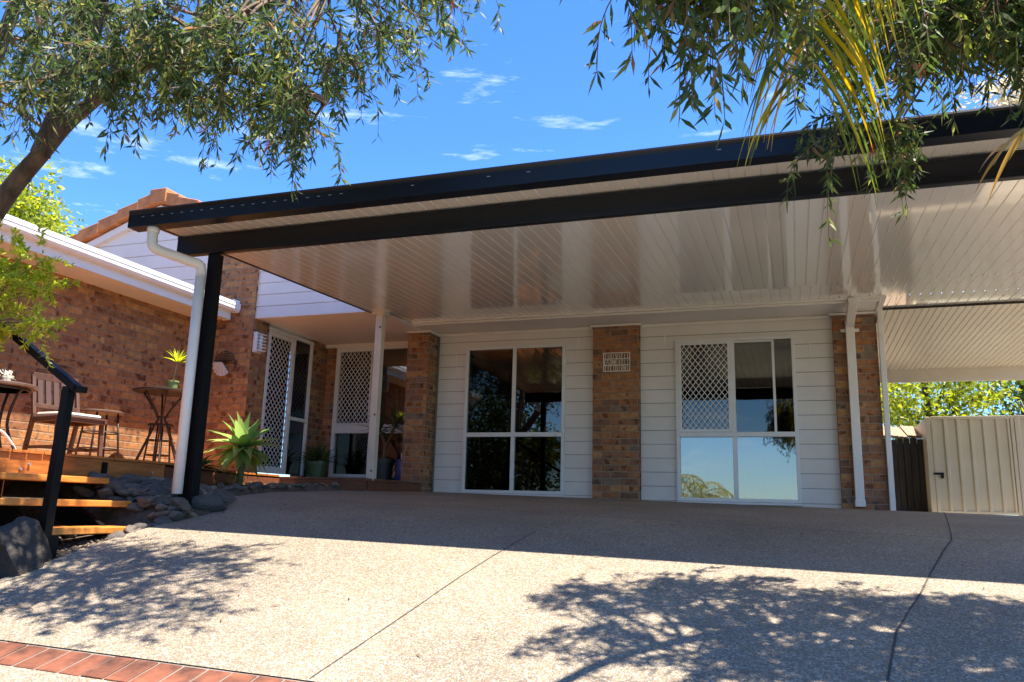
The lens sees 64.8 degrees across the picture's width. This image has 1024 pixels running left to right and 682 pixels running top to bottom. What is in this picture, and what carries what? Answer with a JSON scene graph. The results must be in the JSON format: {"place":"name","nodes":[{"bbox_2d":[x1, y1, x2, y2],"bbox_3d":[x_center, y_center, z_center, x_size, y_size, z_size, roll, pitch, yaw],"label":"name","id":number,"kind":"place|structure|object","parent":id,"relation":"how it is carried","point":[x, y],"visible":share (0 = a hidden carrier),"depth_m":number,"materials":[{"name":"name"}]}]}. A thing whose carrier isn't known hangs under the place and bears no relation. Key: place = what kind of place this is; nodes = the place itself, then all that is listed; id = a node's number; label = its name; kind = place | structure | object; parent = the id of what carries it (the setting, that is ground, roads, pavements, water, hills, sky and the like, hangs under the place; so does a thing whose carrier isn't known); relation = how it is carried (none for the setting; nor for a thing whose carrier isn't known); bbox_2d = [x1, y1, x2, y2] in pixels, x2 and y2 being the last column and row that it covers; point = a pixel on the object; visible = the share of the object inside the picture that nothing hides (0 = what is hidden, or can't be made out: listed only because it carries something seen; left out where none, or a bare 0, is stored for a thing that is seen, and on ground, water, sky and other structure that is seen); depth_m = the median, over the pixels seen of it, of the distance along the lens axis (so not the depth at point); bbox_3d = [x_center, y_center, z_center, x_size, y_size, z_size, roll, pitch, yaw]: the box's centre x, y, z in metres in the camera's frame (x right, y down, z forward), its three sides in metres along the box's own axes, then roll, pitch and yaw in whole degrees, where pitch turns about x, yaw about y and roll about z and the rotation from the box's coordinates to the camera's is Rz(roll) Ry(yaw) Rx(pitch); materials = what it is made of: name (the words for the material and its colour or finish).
{"place":"outdoors","nodes":[
{"label":"outdoors","id":0,"kind":"place"},
{"bbox_2d":[0,665,112,681],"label":"driveway","id":1,"kind":"structure","parent":0,"point":[11,674],"depth_m":3.49,"materials":[{"name":"beige concrete"}]},
{"bbox_2d":[0,640,315,681],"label":"paver band","id":2,"kind":"object","parent":1,"relation":"on","point":[108,667],"visible":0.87,"depth_m":3.56,"materials":[{"name":"brick"}]},
{"bbox_2d":[736,0,1023,204],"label":"palm tree","id":3,"kind":"object","parent":1,"relation":"on","point":[857,11],"visible":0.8,"depth_m":3.11,"materials":[{"name":"green plant"}]},
{"bbox_2d":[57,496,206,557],"bbox_3d":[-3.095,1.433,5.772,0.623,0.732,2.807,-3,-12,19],"label":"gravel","id":4,"kind":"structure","parent":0,"point":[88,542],"depth_m":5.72,"materials":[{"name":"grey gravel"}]},
{"bbox_2d":[2,480,342,555],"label":"garden soil","id":5,"kind":"structure","parent":0,"point":[36,490],"depth_m":6.72,"materials":[{"name":"brown soil"}]},
{"bbox_2d":[0,516,52,578],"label":"boulder","id":6,"kind":"object","parent":5,"relation":"on","point":[24,546],"visible":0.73,"depth_m":5.06,"materials":[{"name":"stone"}]},
{"bbox_2d":[0,220,81,367],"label":"young shrub","id":7,"kind":"object","parent":5,"relation":"on","point":[12,277],"visible":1,"depth_m":5.44,"materials":[{"name":"green plant"}]},
{"bbox_2d":[3,323,87,558],"bbox_3d":[-3.601,0.489,5.692,1.462,2.014,0.120,-3,-12,19],"label":"stair handrail","id":8,"kind":"object","parent":5,"relation":"on","point":[72,387],"visible":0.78,"depth_m":5.44,"materials":[{"name":"black metal"}]},
{"bbox_2d":[0,472,131,534],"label":"deck steps","id":9,"kind":"structure","parent":5,"relation":"on","point":[74,517],"depth_m":5.97,"materials":[{"name":"brown wood"}]},
{"bbox_2d":[60,535,76,537],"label":"river stone","id":10,"kind":"object","parent":5,"relation":"on","point":[69,536],"visible":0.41,"depth_m":5.96,"materials":[{"name":"black stone"}]},
{"bbox_2d":[73,486,92,497],"bbox_3d":[-3.563,1.258,6.697,0.171,0.081,0.144,23,-29,-23],"label":"river stone","id":11,"kind":"object","parent":5,"relation":"on","point":[80,491],"visible":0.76,"depth_m":6.66,"materials":[{"name":"grey stone"}]},
{"bbox_2d":[87,473,108,484],"bbox_3d":[-3.472,1.161,6.756,0.115,0.106,0.222,-2,-12,18],"label":"river stone","id":12,"kind":"object","parent":5,"relation":"on","point":[102,475],"visible":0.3,"depth_m":6.74,"materials":[{"name":"grey stone"}]},
{"bbox_2d":[97,487,114,499],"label":"river stone","id":13,"kind":"object","parent":5,"relation":"on","point":[105,493],"visible":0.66,"depth_m":6.53,"materials":[{"name":"grey stone"}]},
{"bbox_2d":[102,496,124,508],"bbox_3d":[-3.235,1.313,6.549,0.202,0.099,0.142,-5,-13,29],"label":"river stone","id":14,"kind":"object","parent":5,"relation":"on","point":[113,498],"visible":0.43,"depth_m":6.48,"materials":[{"name":"grey stone"}]},
{"bbox_2d":[106,531,125,539],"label":"river stone","id":15,"kind":"object","parent":5,"relation":"on","point":[118,534],"visible":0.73,"depth_m":5.80,"materials":[{"name":"grey stone"}]},
{"bbox_2d":[118,474,141,482],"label":"river stone","id":16,"kind":"object","parent":5,"relation":"on","point":[130,477],"visible":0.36,"depth_m":6.86,"materials":[{"name":"grey stone"}]},
{"bbox_2d":[126,497,134,501],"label":"river stone","id":17,"kind":"object","parent":5,"relation":"on","point":[132,499],"visible":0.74,"depth_m":6.52,"materials":[{"name":"grey stone"}]},
{"bbox_2d":[133,490,139,495],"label":"river stone","id":18,"kind":"object","parent":17,"relation":"on","point":[136,493],"visible":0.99,"depth_m":6.56,"materials":[{"name":"grey stone"}]},
{"bbox_2d":[123,525,141,533],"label":"river stone","id":19,"kind":"object","parent":5,"relation":"on","point":[128,529],"visible":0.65,"depth_m":5.95,"materials":[{"name":"beige stone"}]},
{"bbox_2d":[126,502,143,511],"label":"river stone","id":20,"kind":"object","parent":5,"relation":"on","point":[133,507],"visible":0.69,"depth_m":6.41,"materials":[{"name":"grey stone"}]},
{"bbox_2d":[133,523,146,529],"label":"river stone","id":21,"kind":"object","parent":5,"relation":"on","point":[140,525],"visible":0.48,"depth_m":6.04,"materials":[{"name":"grey stone"}]},
{"bbox_2d":[138,486,149,493],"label":"river stone","id":22,"kind":"object","parent":5,"relation":"on","point":[144,490],"visible":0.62,"depth_m":6.60,"materials":[{"name":"grey stone"}]},
{"bbox_2d":[137,496,158,507],"bbox_3d":[-2.909,1.295,6.475,0.134,0.100,0.205,1,-12,2],"label":"river stone","id":23,"kind":"object","parent":5,"relation":"on","point":[145,501],"visible":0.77,"depth_m":6.40,"materials":[{"name":"grey stone"}]},
{"bbox_2d":[151,494,167,505],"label":"river stone","id":24,"kind":"object","parent":23,"relation":"on","point":[158,500],"visible":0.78,"depth_m":6.46,"materials":[{"name":"grey stone"}]},
{"bbox_2d":[144,492,157,495],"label":"river stone","id":25,"kind":"object","parent":5,"relation":"on","point":[149,494],"visible":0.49,"depth_m":6.54,"materials":[{"name":"grey stone"}]},
{"bbox_2d":[143,479,164,484],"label":"river stone","id":26,"kind":"object","parent":5,"relation":"on","point":[159,482],"visible":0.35,"depth_m":6.97,"materials":[{"name":"grey stone"}]},
{"bbox_2d":[141,484,167,492],"bbox_3d":[-2.998,1.244,6.734,0.248,0.091,0.155,7,0,31],"label":"river stone","id":27,"kind":"object","parent":5,"relation":"on","point":[159,488],"visible":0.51,"depth_m":6.71,"materials":[{"name":"grey stone"}]},
{"bbox_2d":[139,488,157,495],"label":"river stone","id":28,"kind":"object","parent":27,"relation":"on","point":[152,490],"visible":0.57,"depth_m":6.63,"materials":[{"name":"grey stone"}]},
{"bbox_2d":[151,510,170,520],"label":"river stone","id":29,"kind":"object","parent":5,"relation":"on","point":[159,513],"visible":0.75,"depth_m":6.29,"materials":[{"name":"grey stone"}]},
{"bbox_2d":[155,503,167,510],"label":"river stone","id":30,"kind":"object","parent":5,"relation":"on","point":[161,507],"visible":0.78,"depth_m":6.39,"materials":[{"name":"grey stone"}]},
{"bbox_2d":[152,515,172,524],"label":"river stone","id":31,"kind":"object","parent":5,"relation":"on","point":[163,519],"visible":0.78,"depth_m":6.25,"materials":[{"name":"grey stone"}]},
{"bbox_2d":[163,498,172,505],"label":"river stone","id":32,"kind":"object","parent":5,"relation":"on","point":[167,501],"visible":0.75,"depth_m":6.49,"materials":[{"name":"grey stone"}]},
{"bbox_2d":[167,505,176,510],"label":"river stone","id":33,"kind":"object","parent":5,"relation":"on","point":[171,507],"visible":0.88,"depth_m":6.42,"materials":[{"name":"grey stone"}]},
{"bbox_2d":[167,510,184,521],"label":"river stone","id":34,"kind":"object","parent":5,"relation":"on","point":[175,515],"visible":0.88,"depth_m":6.31,"materials":[{"name":"grey stone"}]},
{"bbox_2d":[169,497,188,505],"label":"river stone","id":35,"kind":"object","parent":5,"relation":"on","point":[175,501],"visible":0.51,"depth_m":6.49,"materials":[{"name":"grey stone"}]},
{"bbox_2d":[188,512,197,516],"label":"river stone","id":36,"kind":"object","parent":5,"relation":"on","point":[193,514],"visible":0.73,"depth_m":6.48,"materials":[{"name":"grey stone"}]},
{"bbox_2d":[200,484,211,488],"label":"river stone","id":37,"kind":"object","parent":5,"relation":"on","point":[205,486],"visible":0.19,"depth_m":7.47,"materials":[{"name":"grey stone"}]},
{"bbox_2d":[191,493,226,511],"bbox_3d":[-2.622,1.366,6.778,0.427,0.163,0.355,-1,-8,-10],"label":"boulder","id":38,"kind":"object","parent":5,"relation":"on","point":[213,502],"visible":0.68,"depth_m":6.67,"materials":[{"name":"grey stone"}]},
{"bbox_2d":[202,454,223,472],"bbox_3d":[-3.231,1.367,8.388,0.488,0.373,0.492,-3,-12,19],"label":"bromeliad","id":39,"kind":"object","parent":5,"relation":"on","point":[205,461],"visible":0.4,"depth_m":8.38,"materials":[{"name":"green plant"}]},
{"bbox_2d":[220,494,233,504],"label":"river stone","id":40,"kind":"object","parent":5,"relation":"on","point":[231,500],"visible":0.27,"depth_m":7.18,"materials":[{"name":"grey stone"}]},
{"bbox_2d":[224,486,232,490],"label":"bed stone","id":41,"kind":"object","parent":5,"relation":"on","point":[229,488],"visible":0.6,"depth_m":7.95,"materials":[{"name":"grey stone"}]},
{"bbox_2d":[233,485,244,490],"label":"bed stone","id":42,"kind":"object","parent":5,"relation":"on","point":[238,487],"visible":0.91,"depth_m":8.07,"materials":[{"name":"grey stone"}]},
{"bbox_2d":[203,411,283,485],"bbox_3d":[-2.999,1.301,9.002,0.919,1.041,0.888,-3,-12,19],"label":"agave","id":43,"kind":"object","parent":5,"relation":"on","point":[242,452],"visible":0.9,"depth_m":8.96,"materials":[{"name":"green plant"}]},
{"bbox_2d":[0,0,504,221],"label":"bottlebrush tree","id":44,"kind":"object","parent":5,"relation":"on","point":[159,51],"visible":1,"depth_m":5.02,"materials":[{"name":"green plant"}]},
{"bbox_2d":[254,483,261,487],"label":"bed stone","id":45,"kind":"object","parent":5,"relation":"on","point":[257,485],"visible":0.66,"depth_m":8.51,"materials":[{"name":"grey stone"}]},
{"bbox_2d":[266,483,275,488],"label":"bed stone","id":46,"kind":"object","parent":5,"relation":"on","point":[271,485],"visible":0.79,"depth_m":8.75,"materials":[{"name":"grey stone"}]},
{"bbox_2d":[273,483,282,488],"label":"bed stone","id":47,"kind":"object","parent":5,"relation":"on","point":[278,486],"visible":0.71,"depth_m":8.85,"materials":[{"name":"grey stone"}]},
{"bbox_2d":[279,482,287,487],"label":"bed stone","id":48,"kind":"object","parent":5,"relation":"on","point":[283,484],"visible":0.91,"depth_m":8.93,"materials":[{"name":"grey stone"}]},
{"bbox_2d":[330,481,339,486],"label":"bed stone","id":49,"kind":"object","parent":5,"relation":"on","point":[334,484],"visible":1,"depth_m":9.83,"materials":[{"name":"grey stone"}]},
{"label":"river stone","id":50,"kind":"object","parent":5,"relation":"on","visible":0},
{"bbox_2d":[103,479,127,492],"bbox_3d":[-3.242,1.201,6.659,0.182,0.103,0.216,7,-2,15],"label":"river stone","id":51,"kind":"object","parent":50,"relation":"on","point":[114,485],"visible":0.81,"depth_m":6.58,"materials":[{"name":"grey stone"}]},
{"label":"river stone","id":52,"kind":"object","parent":5,"relation":"on","visible":0},
{"bbox_2d":[180,500,191,513],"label":"rock","id":53,"kind":"object","parent":52,"relation":"on","point":[185,506],"visible":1,"depth_m":6.41,"materials":[{"name":"grey stone"}]},
{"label":"river stone","id":54,"kind":"object","parent":5,"relation":"on","visible":0},
{"bbox_2d":[136,475,148,480],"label":"river stone","id":55,"kind":"object","parent":54,"relation":"on","point":[143,478],"visible":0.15,"depth_m":7.19,"materials":[{"name":"grey stone"}]},
{"label":"river stone","id":56,"kind":"object","parent":5,"relation":"on","visible":0},
{"bbox_2d":[140,481,153,484],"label":"river stone","id":57,"kind":"object","parent":56,"relation":"on","point":[146,482],"visible":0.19,"depth_m":6.90,"materials":[{"name":"grey stone"}]},
{"label":"river stone","id":58,"kind":"object","parent":5,"relation":"on","visible":0},
{"bbox_2d":[214,489,236,500],"bbox_3d":[-2.652,1.420,7.422,0.248,0.091,0.155,18,-3,31],"label":"river stone","id":59,"kind":"object","parent":58,"relation":"on","point":[227,493],"visible":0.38,"depth_m":7.40,"materials":[{"name":"grey stone"}]},
{"bbox_2d":[0,0,1020,515],"label":"sky","id":60,"kind":"structure","parent":0,"point":[523,97],"materials":[{"name":"blue"}]},
{"bbox_2d":[0,498,1023,681],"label":"driveway","id":61,"kind":"structure","parent":0,"point":[724,601],"depth_m":4.23,"materials":[{"name":"beige concrete"}]},
{"bbox_2d":[310,531,535,677],"bbox_3d":[-0.329,1.376,4.535,0.022,0.567,2.498,-4,-13,23],"label":"driveway joint","id":62,"kind":"object","parent":61,"relation":"on","point":[411,609],"visible":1,"depth_m":4.07,"materials":[{"name":"grey concrete"}]},
{"bbox_2d":[283,497,1013,541],"bbox_3d":[2.421,1.339,5.698,10.281,0.271,0.164,-4,-13,23],"label":"driveway joint","id":63,"kind":"object","parent":61,"relation":"on","point":[701,522],"visible":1,"depth_m":6.04,"materials":[{"name":"grey concrete"}]},
{"bbox_2d":[559,0,1023,248],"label":"bottlebrush tree","id":64,"kind":"object","parent":61,"relation":"on","point":[990,31],"visible":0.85,"depth_m":3.53,"materials":[{"name":"green plant"}]},
{"bbox_2d":[886,535,951,681],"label":"driveway joint","id":65,"kind":"object","parent":61,"relation":"on","point":[896,631],"visible":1,"depth_m":3.76,"materials":[{"name":"grey concrete"}]},
{"bbox_2d":[235,490,1023,534],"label":"apron","id":66,"kind":"object","parent":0,"point":[977,523],"visible":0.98,"depth_m":7.43,"materials":[{"name":"grey concrete"}]},
{"bbox_2d":[300,500,1018,534],"bbox_3d":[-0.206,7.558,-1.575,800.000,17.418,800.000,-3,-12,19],"label":"ground","id":67,"kind":"structure","parent":0,"point":[680,518],"depth_m":7.53,"materials":[{"name":"grey concrete"}]},
{"bbox_2d":[0,147,84,236],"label":"leafy tree","id":68,"kind":"object","parent":67,"relation":"on","point":[28,210],"visible":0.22,"depth_m":24.66,"materials":[{"name":"green plant"}]},
{"bbox_2d":[0,448,419,496],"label":"timber deck","id":69,"kind":"structure","parent":67,"relation":"on","point":[23,461],"depth_m":7.25,"materials":[{"name":"brown wood"}]},
{"bbox_2d":[0,429,15,448],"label":"leaning frame","id":70,"kind":"object","parent":69,"relation":"on","point":[6,436],"visible":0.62,"depth_m":7.48,"materials":[{"name":"white metal"}]},
{"bbox_2d":[0,380,38,448],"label":"bistro table","id":71,"kind":"object","parent":69,"relation":"on","point":[7,388],"visible":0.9,"depth_m":7.59,"materials":[{"name":"wood"}]},
{"bbox_2d":[0,368,13,380],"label":"flower vase","id":72,"kind":"object","parent":71,"relation":"on","point":[6,376],"visible":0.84,"depth_m":7.73,"materials":[{"name":"white plant"}]},
{"bbox_2d":[22,372,107,456],"bbox_3d":[-4.511,0.778,8.175,0.564,0.887,0.520,-4,-13,26],"label":"garden chair","id":73,"kind":"object","parent":69,"relation":"on","point":[78,419],"visible":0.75,"depth_m":8.19,"materials":[{"name":"wood"}]},
{"bbox_2d":[75,409,123,457],"bbox_3d":[-4.555,1.071,8.894,0.440,0.602,0.440,-3,-12,19],"label":"bar stool","id":74,"kind":"object","parent":69,"relation":"on","point":[104,412],"visible":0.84,"depth_m":8.87,"materials":[{"name":"wood"}]},
{"bbox_2d":[143,423,173,461],"bbox_3d":[-4.322,1.296,9.846,0.302,0.562,0.302,-3,-12,19],"label":"bar stool","id":75,"kind":"object","parent":69,"relation":"on","point":[155,439],"visible":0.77,"depth_m":9.81,"materials":[{"name":"metal"}]},
{"bbox_2d":[132,386,193,461],"bbox_3d":[-4.197,1.061,9.625,0.710,0.945,0.710,-3,-12,19],"label":"bar table","id":76,"kind":"object","parent":69,"relation":"on","point":[165,392],"visible":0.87,"depth_m":9.59,"materials":[{"name":"metal"}]},
{"bbox_2d":[165,349,186,387],"bbox_3d":[-4.097,0.347,9.832,0.386,0.543,0.388,-3,-12,19],"label":"potted plant","id":77,"kind":"object","parent":76,"relation":"on","point":[178,358],"visible":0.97,"depth_m":9.81,"materials":[{"name":"yellow plant"}]},
{"bbox_2d":[294,439,343,476],"bbox_3d":[-2.823,1.728,11.808,0.854,0.633,0.640,-3,-12,19],"label":"potted plant","id":78,"kind":"object","parent":69,"relation":"on","point":[316,467],"visible":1,"depth_m":11.70,"materials":[{"name":"green plant"}]},
{"bbox_2d":[349,406,403,479],"bbox_3d":[-1.766,1.451,11.601,1.107,1.146,0.908,-3,-12,19],"label":"potted plant","id":79,"kind":"object","parent":69,"relation":"on","point":[385,468],"visible":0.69,"depth_m":11.54,"materials":[{"name":"green plant"}]},
{"bbox_2d":[395,453,401,480],"bbox_3d":[-1.571,1.800,11.456,0.190,0.415,0.190,-3,-12,19],"label":"planter pot","id":80,"kind":"object","parent":69,"relation":"on","point":[398,462],"visible":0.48,"depth_m":11.38,"materials":[{"name":"blue ceramic"}]},
{"bbox_2d":[0,188,899,509],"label":"brick house","id":81,"kind":"structure","parent":67,"relation":"on","point":[764,406],"depth_m":10.59,"materials":[{"name":"brick"},{"name":"painted white cladding"},{"name":"glass"}]},
{"bbox_2d":[213,351,234,375],"bbox_3d":[-3.917,0.307,10.961,0.358,0.353,0.035,-3,-12,19],"label":"wall ornament","id":82,"kind":"object","parent":81,"relation":"attached to","point":[219,369],"depth_m":10.96,"materials":[{"name":"metal"}]},
{"bbox_2d":[252,332,266,353],"bbox_3d":[-3.437,0.026,11.014,0.111,0.280,0.175,-3,-12,19],"label":"wall lamp","id":83,"kind":"object","parent":81,"relation":"attached to","point":[258,341],"visible":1,"depth_m":10.98,"materials":[{"name":"white metal"}]},
{"bbox_2d":[257,331,295,473],"bbox_3d":[-3.345,0.880,11.422,0.110,1.960,0.642,-3,-12,19],"label":"security door","id":84,"kind":"structure","parent":81,"relation":"in","point":[279,355],"depth_m":11.49,"materials":[{"name":"white metal"}]},
{"bbox_2d":[328,345,407,489],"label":"sliding door","id":85,"kind":"structure","parent":81,"relation":"in","point":[354,365],"depth_m":12.32,"materials":[{"name":"white metal"}]},
{"bbox_2d":[461,343,565,496],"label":"window","id":86,"kind":"structure","parent":81,"relation":"in","point":[514,422],"depth_m":11.14,"materials":[{"name":"glass"}]},
{"bbox_2d":[603,352,629,371],"bbox_3d":[1.393,0.279,10.739,0.365,0.260,0.014,-3,-12,19],"label":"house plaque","id":87,"kind":"object","parent":81,"relation":"attached to","point":[614,362],"visible":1,"depth_m":10.73,"materials":[{"name":"beige"}]},
{"bbox_2d":[675,335,802,505],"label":"window","id":88,"kind":"structure","parent":81,"relation":"in","point":[737,433],"depth_m":10.17,"materials":[{"name":"glass"}]},
{"bbox_2d":[876,301,1023,382],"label":"patio roof","id":89,"kind":"structure","parent":81,"relation":"attached to","point":[960,342],"depth_m":11.43,"materials":[{"name":"beige metal"}]},
{"bbox_2d":[127,103,1023,510],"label":"carport","id":90,"kind":"object","parent":67,"relation":"on","point":[705,225],"visible":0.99,"depth_m":6.85,"materials":[{"name":"metal"}]},
{"bbox_2d":[884,438,927,511],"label":"paling gate","id":91,"kind":"structure","parent":67,"relation":"on","point":[909,476],"depth_m":13.77,"materials":[{"name":"brown wood"}]},
{"bbox_2d":[880,382,936,438],"bbox_3d":[8.678,1.749,19.826,3.603,5.040,2.817,-3,-12,19],"label":"leafy tree","id":92,"kind":"object","parent":67,"relation":"on","point":[906,397],"visible":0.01,"depth_m":19.32,"materials":[{"name":"green plant"}]},
{"bbox_2d":[909,417,936,511],"bbox_3d":[7.286,2.299,14.342,0.080,1.640,2.220,-3,-12,19],"label":"metal fence","id":93,"kind":"object","parent":67,"relation":"on","point":[922,428],"visible":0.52,"depth_m":13.40,"materials":[{"name":"beige metal"}]},
{"bbox_2d":[880,380,1023,511],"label":"leafy tree","id":94,"kind":"object","parent":67,"relation":"on","point":[902,413],"visible":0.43,"depth_m":16.32,"materials":[{"name":"green plant"}]},
{"bbox_2d":[951,72,1023,111],"bbox_3d":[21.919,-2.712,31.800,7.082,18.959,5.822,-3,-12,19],"label":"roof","id":95,"kind":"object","parent":67,"relation":"on","point":[1003,101],"visible":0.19,"depth_m":33.65,"materials":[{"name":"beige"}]},
{"bbox_2d":[956,380,1023,415],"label":"leafy tree","id":96,"kind":"object","parent":67,"relation":"on","point":[1020,395],"visible":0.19,"depth_m":17.59,"materials":[{"name":"green plant"}]},
{"bbox_2d":[1013,415,1023,515],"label":"metal fence","id":97,"kind":"object","parent":67,"relation":"on","point":[1019,427],"visible":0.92,"depth_m":12.96,"materials":[{"name":"beige metal"}]},
{"bbox_2d":[883,426,921,438],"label":"metal roof","id":98,"kind":"structure","parent":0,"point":[902,432],"depth_m":14.33,"materials":[{"name":"beige metal"}]},
{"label":"side path","id":99,"kind":"structure","parent":0,"visible":0},
{"bbox_2d":[930,416,1022,515],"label":"metal gate","id":100,"kind":"structure","parent":99,"relation":"on","point":[976,470],"depth_m":13.12,"materials":[{"name":"beige metal"}]},
{"label":"river stone","id":101,"kind":"object","parent":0,"visible":0},
{"bbox_2d":[115,489,133,496],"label":"river stone","id":102,"kind":"object","parent":101,"relation":"on","point":[123,492],"visible":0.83,"depth_m":6.56,"materials":[{"name":"grey stone"}]},
{"label":"river stone","id":103,"kind":"object","parent":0,"visible":0},
{"bbox_2d":[84,490,94,497],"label":"river stone","id":104,"kind":"object","parent":103,"relation":"on","point":[90,494],"visible":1,"depth_m":6.64,"materials":[{"name":"grey stone"}]}
]}

